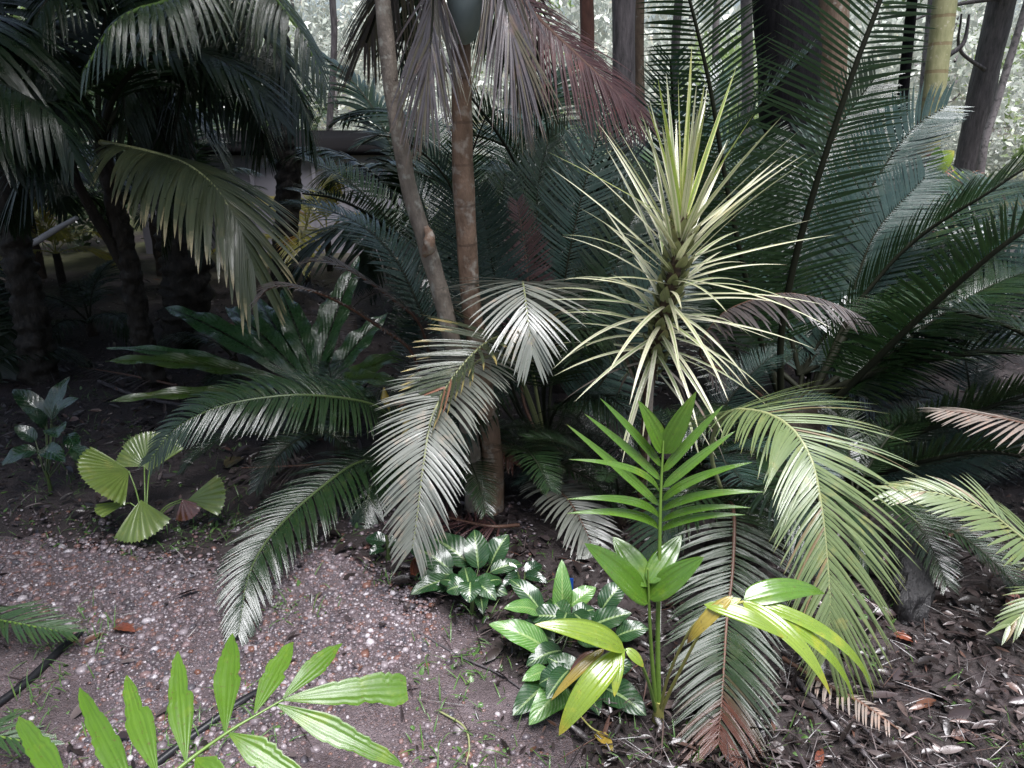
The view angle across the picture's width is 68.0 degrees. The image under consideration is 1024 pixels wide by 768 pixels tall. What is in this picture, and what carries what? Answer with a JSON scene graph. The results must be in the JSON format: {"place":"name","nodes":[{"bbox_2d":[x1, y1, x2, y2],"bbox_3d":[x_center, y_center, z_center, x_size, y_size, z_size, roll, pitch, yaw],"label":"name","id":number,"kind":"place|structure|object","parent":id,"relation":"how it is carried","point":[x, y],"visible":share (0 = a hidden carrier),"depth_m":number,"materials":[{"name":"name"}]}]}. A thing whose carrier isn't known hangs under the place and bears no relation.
{"place":"outdoors","nodes":[
{"label":"outdoors","id":0,"kind":"place"},
{"bbox_2d":[0,501,595,767],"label":"path","id":1,"kind":"structure","parent":0,"point":[370,722],"depth_m":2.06,"materials":[{"name":"gravel"}]},
{"bbox_2d":[0,599,88,756],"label":"cycad","id":2,"kind":"object","parent":1,"relation":"on","point":[66,630],"visible":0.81,"depth_m":2.16,"materials":[{"name":"green plant"}]},
{"bbox_2d":[113,622,134,631],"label":"fallen leaf","id":3,"kind":"object","parent":1,"relation":"on","point":[124,626],"visible":0.98,"depth_m":2.28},
{"bbox_2d":[419,632,520,688],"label":"fallen twig","id":4,"kind":"object","parent":1,"relation":"on","point":[464,658],"visible":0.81,"depth_m":2.15,"materials":[{"name":"wood"}]},
{"bbox_2d":[0,50,1023,767],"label":"ground","id":5,"kind":"structure","parent":0,"point":[78,266],"depth_m":2.98,"materials":[{"name":"soil"}]},
{"bbox_2d":[0,628,88,706],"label":"pipe","id":6,"kind":"object","parent":5,"relation":"on","point":[55,654],"visible":0.73,"depth_m":2.10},
{"bbox_2d":[2,377,88,493],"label":"shrub","id":7,"kind":"object","parent":5,"relation":"on","point":[36,409],"visible":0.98,"depth_m":3.09,"materials":[{"name":"green plant"}]},
{"bbox_2d":[0,278,96,373],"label":"palm","id":8,"kind":"object","parent":5,"relation":"on","point":[68,351],"visible":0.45,"depth_m":4.24,"materials":[{"name":"green plant"}]},
{"bbox_2d":[32,216,78,246],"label":"fallen branch","id":9,"kind":"object","parent":5,"relation":"on","point":[50,232],"visible":0.39,"depth_m":4.56,"materials":[{"name":"white wood"}]},
{"bbox_2d":[0,198,116,298],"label":"palm","id":10,"kind":"object","parent":5,"relation":"on","point":[63,234],"visible":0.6,"depth_m":5.81,"materials":[{"name":"green plant"}]},
{"bbox_2d":[3,259,131,346],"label":"palm","id":11,"kind":"object","parent":5,"relation":"on","point":[87,290],"visible":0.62,"depth_m":5.01,"materials":[{"name":"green plant"}]},
{"bbox_2d":[0,144,139,383],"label":"palm","id":12,"kind":"object","parent":5,"relation":"on","point":[8,371],"visible":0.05,"depth_m":4.29,"materials":[{"name":"green plant"}]},
{"bbox_2d":[25,130,130,278],"bbox_3d":[-4.309,-1.545,6.185,2.369,1.896,2.644,0,21,0],"label":"palm","id":13,"kind":"object","parent":5,"relation":"on","point":[65,205],"visible":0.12,"depth_m":5.62,"materials":[{"name":"green plant"}]},
{"bbox_2d":[29,90,143,253],"bbox_3d":[-4.154,-2.179,7.992,2.300,2.041,2.415,0,21,0],"label":"bush","id":14,"kind":"object","parent":5,"relation":"on","point":[85,237],"visible":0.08,"depth_m":7.52,"materials":[{"name":"green plant"}]},
{"bbox_2d":[0,1,237,385],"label":"palm tree","id":15,"kind":"object","parent":5,"relation":"on","point":[32,318],"visible":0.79,"depth_m":3.17,"materials":[{"name":"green plant"}]},
{"bbox_2d":[78,144,161,276],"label":"palm","id":16,"kind":"object","parent":5,"relation":"on","point":[153,231],"visible":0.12,"depth_m":6.52,"materials":[{"name":"brown plant"}]},
{"bbox_2d":[97,379,191,406],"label":"fallen twig","id":17,"kind":"object","parent":5,"relation":"on","point":[105,383],"visible":0.63,"depth_m":4.02,"materials":[{"name":"brown plant"}]},
{"bbox_2d":[41,73,255,219],"bbox_3d":[-3.168,-1.898,6.851,1.968,1.750,1.731,-11,24,-27],"label":"palm","id":18,"kind":"object","parent":5,"relation":"on","point":[207,157],"visible":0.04,"depth_m":6.87,"materials":[{"name":"green plant"}]},
{"bbox_2d":[77,431,225,543],"bbox_3d":[-1.323,0.383,2.779,0.456,0.298,0.364,12,24,29],"label":"fan palm","id":19,"kind":"object","parent":5,"relation":"on","point":[103,474],"visible":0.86,"depth_m":2.75,"materials":[{"name":"green plant"}]},
{"bbox_2d":[0,0,317,385],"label":"palm tree","id":20,"kind":"object","parent":5,"relation":"on","point":[201,199],"visible":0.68,"depth_m":3.19,"materials":[{"name":"green plant"}]},
{"bbox_2d":[101,148,263,230],"bbox_3d":[-2.724,-1.355,6.177,1.140,1.208,1.083,-19,28,-40],"label":"palm","id":21,"kind":"object","parent":5,"relation":"on","point":[248,172],"visible":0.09,"depth_m":5.86,"materials":[{"name":"green plant"}]},
{"bbox_2d":[157,329,243,397],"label":"palm","id":22,"kind":"object","parent":5,"relation":"on","point":[191,338],"visible":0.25,"depth_m":4.24,"materials":[{"name":"green plant"}]},
{"bbox_2d":[144,689,256,767],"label":"pipe","id":23,"kind":"object","parent":5,"relation":"on","point":[164,757],"visible":0.52,"depth_m":1.90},
{"bbox_2d":[55,8,347,129],"bbox_3d":[-4.675,-4.583,12.502,4.672,3.747,3.618,0,21,0],"label":"bush","id":24,"kind":"object","parent":5,"relation":"on","point":[321,111],"visible":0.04,"depth_m":12.17,"materials":[{"name":"green plant"}]},
{"bbox_2d":[80,0,337,348],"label":"palm tree","id":25,"kind":"object","parent":5,"relation":"on","point":[148,123],"visible":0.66,"depth_m":3.58,"materials":[{"name":"green plant"}]},
{"bbox_2d":[16,634,407,767],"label":"fishtail palm","id":26,"kind":"object","parent":5,"relation":"on","point":[387,688],"visible":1,"depth_m":1.23,"materials":[{"name":"green plant"}]},
{"bbox_2d":[224,456,243,467],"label":"fallen leaf","id":27,"kind":"object","parent":5,"relation":"on","point":[233,460],"visible":1,"depth_m":3.30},
{"bbox_2d":[106,255,402,426],"bbox_3d":[-1.157,-0.157,3.663,1.508,0.728,1.056,0,21,0],"label":"fern","id":28,"kind":"object","parent":5,"relation":"on","point":[297,342],"visible":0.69,"depth_m":3.69,"materials":[{"name":"green plant"}]},
{"bbox_2d":[122,130,426,254],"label":"shed","id":29,"kind":"structure","parent":5,"relation":"on","point":[339,141],"depth_m":7.40,"materials":[{"name":"grey"}]},
{"bbox_2d":[177,387,375,475],"bbox_3d":[-0.981,0.194,3.361,0.760,0.324,0.747,0,21,0],"label":"fern","id":30,"kind":"object","parent":5,"relation":"on","point":[338,442],"visible":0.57,"depth_m":3.14,"materials":[{"name":"green plant"}]},
{"bbox_2d":[229,451,333,492],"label":"dead frond","id":31,"kind":"object","parent":5,"relation":"on","point":[301,466],"visible":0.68,"depth_m":3.18,"materials":[{"name":"plant"}]},
{"bbox_2d":[264,0,302,307],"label":"palm tree","id":32,"kind":"object","parent":5,"relation":"on","point":[289,174],"visible":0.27,"depth_m":5.38,"materials":[{"name":"brown plant"}]},
{"bbox_2d":[211,165,366,287],"bbox_3d":[-1.667,-1.215,6.052,1.400,1.023,1.412,15,26,35],"label":"palm","id":33,"kind":"object","parent":5,"relation":"on","point":[308,238],"visible":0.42,"depth_m":6.01,"materials":[{"name":"green plant"}]},
{"bbox_2d":[248,0,365,101],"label":"tree","id":34,"kind":"object","parent":5,"relation":"on","point":[300,13],"visible":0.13,"depth_m":30.60,"materials":[{"name":"green plant"}]},
{"bbox_2d":[257,174,359,270],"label":"palm","id":35,"kind":"object","parent":5,"relation":"on","point":[329,266],"visible":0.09,"depth_m":6.75,"materials":[{"name":"green plant"}]},
{"bbox_2d":[137,171,522,646],"bbox_3d":[-0.612,-0.100,2.796,1.320,1.282,1.769,0,21,0],"label":"cycad","id":36,"kind":"object","parent":5,"relation":"on","point":[409,274],"visible":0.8,"depth_m":2.71,"materials":[{"name":"green plant"}]},
{"bbox_2d":[326,0,337,129],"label":"tree","id":37,"kind":"object","parent":5,"relation":"on","point":[334,35],"visible":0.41,"depth_m":10.95,"materials":[{"name":"grey plant"}]},
{"bbox_2d":[220,358,445,496],"bbox_3d":[-0.773,0.113,3.329,0.998,0.465,0.937,-14,25,-32],"label":"fern","id":38,"kind":"object","parent":5,"relation":"on","point":[286,449],"visible":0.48,"depth_m":3.12,"materials":[{"name":"green plant"}]},
{"bbox_2d":[264,0,410,129],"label":"tree","id":39,"kind":"object","parent":5,"relation":"on","point":[327,40],"visible":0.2,"depth_m":15.98,"materials":[{"name":"green plant"}]},
{"bbox_2d":[294,281,391,368],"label":"cycad","id":40,"kind":"object","parent":5,"relation":"on","point":[349,325],"visible":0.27,"depth_m":4.77,"materials":[{"name":"green plant"}]},
{"bbox_2d":[261,47,478,305],"bbox_3d":[-0.928,-1.582,5.804,1.918,1.912,2.594,-13,25,-31],"label":"cycad","id":41,"kind":"object","parent":5,"relation":"on","point":[392,183],"visible":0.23,"depth_m":5.58,"materials":[{"name":"green plant"}]},
{"bbox_2d":[366,531,396,562],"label":"leafy plant","id":42,"kind":"object","parent":5,"relation":"on","point":[377,539],"visible":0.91,"depth_m":2.66,"materials":[{"name":"green plant"}]},
{"bbox_2d":[333,100,451,129],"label":"bush","id":43,"kind":"object","parent":5,"relation":"on","point":[350,127],"visible":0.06,"depth_m":12.29,"materials":[{"name":"green plant"}]},
{"bbox_2d":[317,1,480,112],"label":"tree","id":44,"kind":"object","parent":5,"relation":"on","point":[357,68],"visible":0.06,"depth_m":21.05,"materials":[{"name":"green plant"}]},
{"bbox_2d":[375,0,483,512],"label":"tree","id":45,"kind":"object","parent":5,"relation":"on","point":[424,234],"visible":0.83,"depth_m":2.42,"materials":[{"name":"brown plant"}]},
{"bbox_2d":[332,343,562,519],"bbox_3d":[-0.269,0.165,3.083,0.983,0.566,0.930,6,22,16],"label":"fern","id":46,"kind":"object","parent":5,"relation":"on","point":[475,491],"visible":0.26,"depth_m":2.84,"materials":[{"name":"green plant"}]},
{"bbox_2d":[284,105,610,304],"bbox_3d":[-0.302,-0.810,4.365,2.034,1.519,1.426,-8,22,-21],"label":"cycad","id":47,"kind":"object","parent":5,"relation":"on","point":[372,204],"visible":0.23,"depth_m":4.04,"materials":[{"name":"green plant"}]},
{"bbox_2d":[404,0,508,119],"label":"tree","id":48,"kind":"object","parent":5,"relation":"on","point":[473,67],"visible":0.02,"depth_m":25.29,"materials":[{"name":"green plant"}]},
{"bbox_2d":[266,48,655,360],"bbox_3d":[-0.086,-1.175,5.173,3.102,2.076,2.615,0,21,0],"label":"cycad","id":49,"kind":"object","parent":5,"relation":"on","point":[310,248],"visible":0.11,"depth_m":4.83,"materials":[{"name":"green plant"}]},
{"bbox_2d":[410,530,521,615],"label":"leafy plant","id":50,"kind":"object","parent":5,"relation":"on","point":[475,549],"visible":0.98,"depth_m":2.50,"materials":[{"name":"green plant"}]},
{"bbox_2d":[416,502,519,540],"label":"dead frond","id":51,"kind":"object","parent":5,"relation":"on","point":[488,526],"visible":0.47,"depth_m":2.76,"materials":[{"name":"plant"}]},
{"bbox_2d":[364,376,627,519],"bbox_3d":[-0.088,0.215,2.916,1.059,0.569,1.086,0,21,0],"label":"fern","id":52,"kind":"object","parent":5,"relation":"on","point":[541,461],"visible":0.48,"depth_m":2.76,"materials":[{"name":"green plant"}]},
{"bbox_2d":[331,0,661,515],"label":"palm tree","id":53,"kind":"object","parent":5,"relation":"on","point":[458,25],"visible":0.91,"depth_m":2.37,"materials":[{"name":"brown plant"}]},
{"bbox_2d":[0,273,1023,767],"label":"leaf litter","id":54,"kind":"object","parent":5,"relation":"on","point":[958,715],"visible":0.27,"depth_m":2.15,"materials":[{"name":"plant"}]},
{"bbox_2d":[70,364,177,390],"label":"dead frond","id":55,"kind":"object","parent":54,"relation":"on","point":[129,375],"visible":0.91,"depth_m":4.20,"materials":[{"name":"plant"}]},
{"bbox_2d":[790,672,870,757],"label":"fallen twig","id":56,"kind":"object","parent":54,"relation":"on","point":[821,708],"visible":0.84,"depth_m":1.97,"materials":[{"name":"wood"}]},
{"bbox_2d":[782,656,903,737],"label":"dead frond","id":57,"kind":"object","parent":54,"relation":"on","point":[818,681],"visible":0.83,"depth_m":1.98,"materials":[{"name":"plant"}]},
{"bbox_2d":[503,560,547,585],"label":"leafy plant","id":58,"kind":"object","parent":5,"relation":"on","point":[532,568],"visible":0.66,"depth_m":2.48,"materials":[{"name":"green plant"}]},
{"bbox_2d":[348,80,703,581],"bbox_3d":[0.046,-0.251,2.735,1.057,1.640,1.572,9,23,23],"label":"cycad","id":59,"kind":"object","parent":5,"relation":"on","point":[515,311],"visible":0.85,"depth_m":2.85,"materials":[{"name":"green plant"}]},
{"bbox_2d":[472,0,644,142],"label":"tree","id":60,"kind":"object","parent":5,"relation":"on","point":[604,19],"visible":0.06,"depth_m":14.50,"materials":[{"name":"green plant"}]},
{"bbox_2d":[489,560,647,665],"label":"leafy plant","id":61,"kind":"object","parent":5,"relation":"on","point":[535,640],"visible":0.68,"depth_m":2.20,"materials":[{"name":"green plant"}]},
{"bbox_2d":[512,653,645,724],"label":"leafy plant","id":62,"kind":"object","parent":5,"relation":"on","point":[538,689],"visible":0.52,"depth_m":1.96,"materials":[{"name":"green plant"}]},
{"bbox_2d":[380,58,783,475],"bbox_3d":[0.439,-0.664,3.671,2.321,1.744,2.536,0,21,0],"label":"cycad","id":63,"kind":"object","parent":5,"relation":"on","point":[503,130],"visible":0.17,"depth_m":3.35,"materials":[{"name":"green plant"}]},
{"bbox_2d":[580,0,594,162],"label":"tree","id":64,"kind":"object","parent":5,"relation":"on","point":[587,24],"visible":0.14,"depth_m":6.48,"materials":[{"name":"red plant"}]},
{"bbox_2d":[502,0,706,123],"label":"tree","id":65,"kind":"object","parent":5,"relation":"on","point":[607,40],"visible":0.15,"depth_m":20.83,"materials":[{"name":"green plant"}]},
{"bbox_2d":[612,0,635,275],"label":"tree","id":66,"kind":"object","parent":5,"relation":"on","point":[623,31],"visible":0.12,"depth_m":5.78,"materials":[{"name":"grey plant"}]},
{"bbox_2d":[635,0,644,167],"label":"tree","id":67,"kind":"object","parent":5,"relation":"on","point":[639,43],"visible":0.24,"depth_m":7.83,"materials":[{"name":"brown plant"}]},
{"bbox_2d":[500,400,781,546],"bbox_3d":[0.404,0.317,2.835,1.028,0.462,0.896,0,21,0],"label":"fern","id":68,"kind":"object","parent":5,"relation":"on","point":[604,472],"visible":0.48,"depth_m":2.83,"materials":[{"name":"green plant"}]},
{"bbox_2d":[544,0,740,118],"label":"tree","id":69,"kind":"object","parent":5,"relation":"on","point":[731,10],"visible":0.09,"depth_m":23.94,"materials":[{"name":"green plant"}]},
{"bbox_2d":[440,39,899,432],"bbox_3d":[0.909,-0.936,4.272,2.551,1.804,2.308,7,22,17],"label":"cycad","id":70,"kind":"object","parent":5,"relation":"on","point":[873,414],"visible":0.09,"depth_m":3.65,"materials":[{"name":"green plant"}]},
{"bbox_2d":[670,0,682,130],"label":"tree","id":71,"kind":"object","parent":5,"relation":"on","point":[675,17],"visible":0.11,"depth_m":9.98,"materials":[{"name":"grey plant"}]},
{"bbox_2d":[511,345,857,518],"bbox_3d":[0.669,0.230,2.915,1.254,0.563,1.034,7,22,18],"label":"cycad","id":72,"kind":"object","parent":5,"relation":"on","point":[729,459],"visible":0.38,"depth_m":2.94,"materials":[{"name":"green plant"}]},
{"bbox_2d":[614,111,757,265],"bbox_3d":[1.038,-1.153,5.314,1.951,1.477,1.959,0,21,0],"label":"palm","id":73,"kind":"object","parent":5,"relation":"on","point":[644,156],"depth_m":5.40,"materials":[{"name":"green plant"}]},
{"bbox_2d":[546,49,829,529],"bbox_3d":[0.547,-0.146,2.363,0.900,1.673,0.951,0,21,0],"label":"dracaena","id":74,"kind":"object","parent":5,"relation":"on","point":[679,228],"visible":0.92,"depth_m":2.29,"materials":[{"name":"green plant"}]},
{"bbox_2d":[644,0,756,94],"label":"tree","id":75,"kind":"object","parent":5,"relation":"on","point":[726,16],"visible":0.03,"depth_m":31.14,"materials":[{"name":"green plant"}]},
{"bbox_2d":[535,392,872,734],"bbox_3d":[0.432,0.498,1.688,0.751,0.924,0.310,2,21,5],"label":"young palm","id":76,"kind":"object","parent":5,"relation":"on","point":[630,571],"visible":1,"depth_m":1.68,"materials":[{"name":"green plant"}]},
{"bbox_2d":[654,16,757,134],"bbox_3d":[4.674,-5.856,15.225,3.311,4.478,3.881,13,24,30],"label":"tree","id":77,"kind":"object","parent":5,"relation":"on","point":[732,50],"visible":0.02,"depth_m":14.97,"materials":[{"name":"green plant"}]},
{"bbox_2d":[712,0,719,139],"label":"tree","id":78,"kind":"object","parent":5,"relation":"on","point":[715,24],"visible":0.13,"depth_m":10.91,"materials":[{"name":"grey plant"}]},
{"bbox_2d":[740,0,753,154],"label":"tree","id":79,"kind":"object","parent":5,"relation":"on","point":[745,23],"visible":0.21,"depth_m":8.20,"materials":[{"name":"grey plant"}]},
{"bbox_2d":[625,380,925,767],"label":"cycad","id":80,"kind":"object","parent":5,"relation":"on","point":[737,539],"visible":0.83,"depth_m":2.00,"materials":[{"name":"green plant"}]},
{"bbox_2d":[752,0,823,198],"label":"tree","id":81,"kind":"object","parent":5,"relation":"on","point":[773,18],"visible":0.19,"depth_m":5.02,"materials":[{"name":"brown plant"}]},
{"bbox_2d":[600,0,1023,544],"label":"cycad","id":82,"kind":"object","parent":5,"relation":"on","point":[863,249],"visible":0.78,"depth_m":2.98,"materials":[{"name":"green plant"}]},
{"bbox_2d":[818,0,849,175],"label":"tree","id":83,"kind":"object","parent":5,"relation":"on","point":[826,7],"visible":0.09,"depth_m":5.93,"materials":[{"name":"brown plant"}]},
{"bbox_2d":[723,0,956,122],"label":"tree","id":84,"kind":"object","parent":5,"relation":"on","point":[859,23],"visible":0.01,"depth_m":20.99,"materials":[{"name":"green plant"}]},
{"bbox_2d":[657,388,1023,595],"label":"fern","id":85,"kind":"object","parent":5,"relation":"on","point":[938,524],"visible":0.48,"depth_m":2.58,"materials":[{"name":"green plant"}]},
{"bbox_2d":[814,682,920,767],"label":"fallen twig","id":86,"kind":"object","parent":5,"relation":"on","point":[868,731],"visible":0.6,"depth_m":1.92,"materials":[{"name":"wood"}]},
{"bbox_2d":[848,0,927,100],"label":"tree","id":87,"kind":"object","parent":5,"relation":"on","point":[861,15],"visible":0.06,"depth_m":25.38,"materials":[{"name":"green plant"}]},
{"bbox_2d":[887,525,934,626],"bbox_3d":[1.254,0.611,2.390,0.130,0.251,0.275,5,21,12],"label":"stump","id":88,"kind":"object","parent":5,"relation":"on","point":[919,587],"visible":0.81,"depth_m":2.33,"materials":[{"name":"grey wood"}]},
{"bbox_2d":[870,0,961,187],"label":"tree","id":89,"kind":"object","parent":5,"relation":"on","point":[908,20],"visible":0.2,"depth_m":7.88,"materials":[{"name":"brown plant"}]},
{"bbox_2d":[849,0,985,101],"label":"tree","id":90,"kind":"object","parent":5,"relation":"on","point":[915,78],"depth_m":30.38,"materials":[{"name":"green plant"}]},
{"bbox_2d":[912,0,931,159],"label":"tree","id":91,"kind":"object","parent":5,"relation":"on","point":[927,24],"visible":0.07,"depth_m":7.31,"materials":[{"name":"grey plant"}]},
{"bbox_2d":[824,285,1023,644],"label":"cycad","id":92,"kind":"object","parent":5,"relation":"on","point":[987,523],"visible":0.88,"depth_m":2.26,"materials":[{"name":"green plant"}]},
{"bbox_2d":[855,85,992,183],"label":"bush","id":93,"kind":"object","parent":5,"relation":"on","point":[950,141],"visible":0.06,"depth_m":11.96,"materials":[{"name":"green plant"}]},
{"bbox_2d":[895,147,953,264],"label":"shrub","id":94,"kind":"object","parent":5,"relation":"on","point":[949,157],"visible":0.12,"depth_m":4.61,"materials":[{"name":"green plant"}]},
{"bbox_2d":[847,0,1023,142],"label":"tree","id":95,"kind":"object","parent":5,"relation":"on","point":[962,71],"visible":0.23,"depth_m":14.48,"materials":[{"name":"green plant"}]},
{"bbox_2d":[847,335,1023,457],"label":"cycad","id":96,"kind":"object","parent":5,"relation":"on","point":[940,393],"visible":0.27,"depth_m":3.65,"materials":[{"name":"green plant"}]},
{"bbox_2d":[916,0,957,200],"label":"palm tree","id":97,"kind":"object","parent":5,"relation":"on","point":[942,22],"visible":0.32,"depth_m":6.21,"materials":[{"name":"yellow plant"}]},
{"bbox_2d":[882,324,1022,404],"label":"cycad","id":98,"kind":"object","parent":5,"relation":"on","point":[900,400],"depth_m":3.71,"materials":[{"name":"green plant"}]},
{"bbox_2d":[916,0,1016,203],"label":"tree","id":99,"kind":"object","parent":5,"relation":"on","point":[996,26],"visible":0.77,"depth_m":9.60,"materials":[{"name":"grey plant"}]},
{"bbox_2d":[921,0,1023,126],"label":"tree","id":100,"kind":"object","parent":5,"relation":"on","point":[1016,118],"visible":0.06,"depth_m":20.05,"materials":[{"name":"green plant"}]},
{"bbox_2d":[943,98,1023,179],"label":"bush","id":101,"kind":"object","parent":5,"relation":"on","point":[1000,145],"visible":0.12,"depth_m":12.02,"materials":[{"name":"green plant"}]},
{"bbox_2d":[943,500,1023,546],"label":"dead frond","id":102,"kind":"object","parent":5,"relation":"on","point":[1012,523],"visible":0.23,"depth_m":2.75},
{"bbox_2d":[945,73,1023,181],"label":"bush","id":103,"kind":"object","parent":5,"relation":"on","point":[1014,99],"visible":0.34,"depth_m":11.51,"materials":[{"name":"green plant"}]},
{"bbox_2d":[974,0,1023,213],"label":"tree","id":104,"kind":"object","parent":5,"relation":"on","point":[994,110],"visible":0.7,"depth_m":9.32,"materials":[{"name":"grey plant"}]},
{"bbox_2d":[987,110,1023,174],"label":"bush","id":105,"kind":"object","parent":5,"relation":"on","point":[1021,148],"visible":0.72,"depth_m":10.19,"materials":[{"name":"green plant"}]},
{"bbox_2d":[0,367,1023,767],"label":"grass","id":106,"kind":"structure","parent":0,"point":[422,669],"depth_m":2.10,"materials":[{"name":"green plant"}]},
{"bbox_2d":[19,0,1022,54],"label":"sky","id":107,"kind":"structure","parent":0,"point":[338,3],"materials":[{"name":"white"}]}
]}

